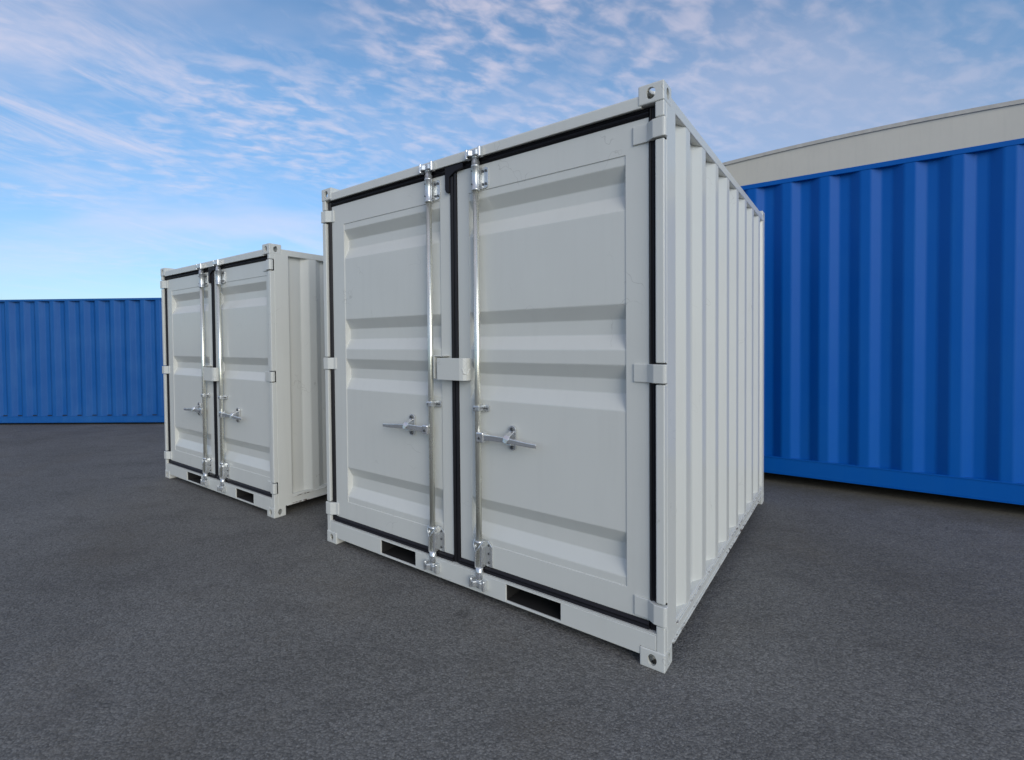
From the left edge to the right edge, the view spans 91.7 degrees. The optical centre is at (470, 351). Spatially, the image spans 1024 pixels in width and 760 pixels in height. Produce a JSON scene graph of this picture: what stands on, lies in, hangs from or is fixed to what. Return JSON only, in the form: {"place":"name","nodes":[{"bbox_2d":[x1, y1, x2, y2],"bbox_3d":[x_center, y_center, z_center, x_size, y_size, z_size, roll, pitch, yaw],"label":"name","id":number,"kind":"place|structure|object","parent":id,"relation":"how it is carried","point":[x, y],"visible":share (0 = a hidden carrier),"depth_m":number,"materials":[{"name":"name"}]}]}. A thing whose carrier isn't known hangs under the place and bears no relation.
{"place":"outdoors","nodes":[
{"label":"outdoors","id":0,"kind":"place"},
{"bbox_2d":[0,422,1023,759],"bbox_3d":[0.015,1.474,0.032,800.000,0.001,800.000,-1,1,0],"label":"asphalt ground","id":1,"kind":"structure","parent":0,"point":[148,610],"depth_m":2.43,"materials":[{"name":"grey asphalt"}]},
{"bbox_2d":[0,298,166,422],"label":"shipping container","id":2,"kind":"object","parent":1,"relation":"on","point":[98,360],"visible":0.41,"depth_m":9.19,"materials":[{"name":"blue metal"}]},
{"bbox_2d":[160,243,328,518],"bbox_3d":[-1.800,0.215,5.744,2.211,2.307,2.467,0,2,38],"label":"storage container","id":3,"kind":"object","parent":1,"relation":"on","point":[243,338],"visible":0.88,"depth_m":4.50,"materials":[{"name":"white metal"}]},
{"bbox_2d":[160,264,216,484],"bbox_3d":[-2.936,0.227,5.141,1.145,2.170,0.127,0,2,38],"label":"door","id":4,"kind":"structure","parent":3,"relation":"in","point":[188,295],"depth_m":5.15,"materials":[{"name":"grey paint"}]},
{"bbox_2d":[204,256,276,496],"bbox_3d":[-2.094,0.232,4.494,1.154,2.170,0.127,0,2,38],"label":"door","id":5,"kind":"structure","parent":3,"relation":"in","point":[241,373],"depth_m":4.50,"materials":[{"name":"grey paint"}]},
{"bbox_2d":[321,79,764,673],"bbox_3d":[0.769,0.084,4.032,2.454,2.591,2.961,0,2,38],"label":"storage container","id":6,"kind":"object","parent":1,"relation":"on","point":[545,371],"visible":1,"depth_m":2.69,"materials":[{"name":"white metal"}]},
{"bbox_2d":[321,164,456,570],"bbox_3d":[-0.582,0.101,3.290,1.240,2.452,0.127,0,2,38],"label":"door","id":7,"kind":"structure","parent":6,"relation":"in","point":[392,303],"depth_m":3.25,"materials":[{"name":"grey paint"}]},
{"bbox_2d":[437,107,667,630],"bbox_3d":[0.350,0.108,2.561,1.301,2.452,0.127,0,2,38],"label":"door","id":8,"kind":"structure","parent":6,"relation":"in","point":[554,369],"depth_m":2.50,"materials":[{"name":"grey paint"}]},
{"bbox_2d":[740,138,1023,504],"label":"shipping container","id":9,"kind":"object","parent":1,"relation":"on","point":[893,324],"visible":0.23,"depth_m":4.46,"materials":[{"name":"blue metal"}]},
{"bbox_2d":[0,0,1023,299],"label":"sky","id":10,"kind":"structure","parent":0,"point":[139,138],"materials":[{"name":"blue"}]},
{"bbox_2d":[722,99,1023,185],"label":"warehouse","id":11,"kind":"structure","parent":0,"point":[982,125],"depth_m":6.65,"materials":[{"name":"beige metal"}]}
]}

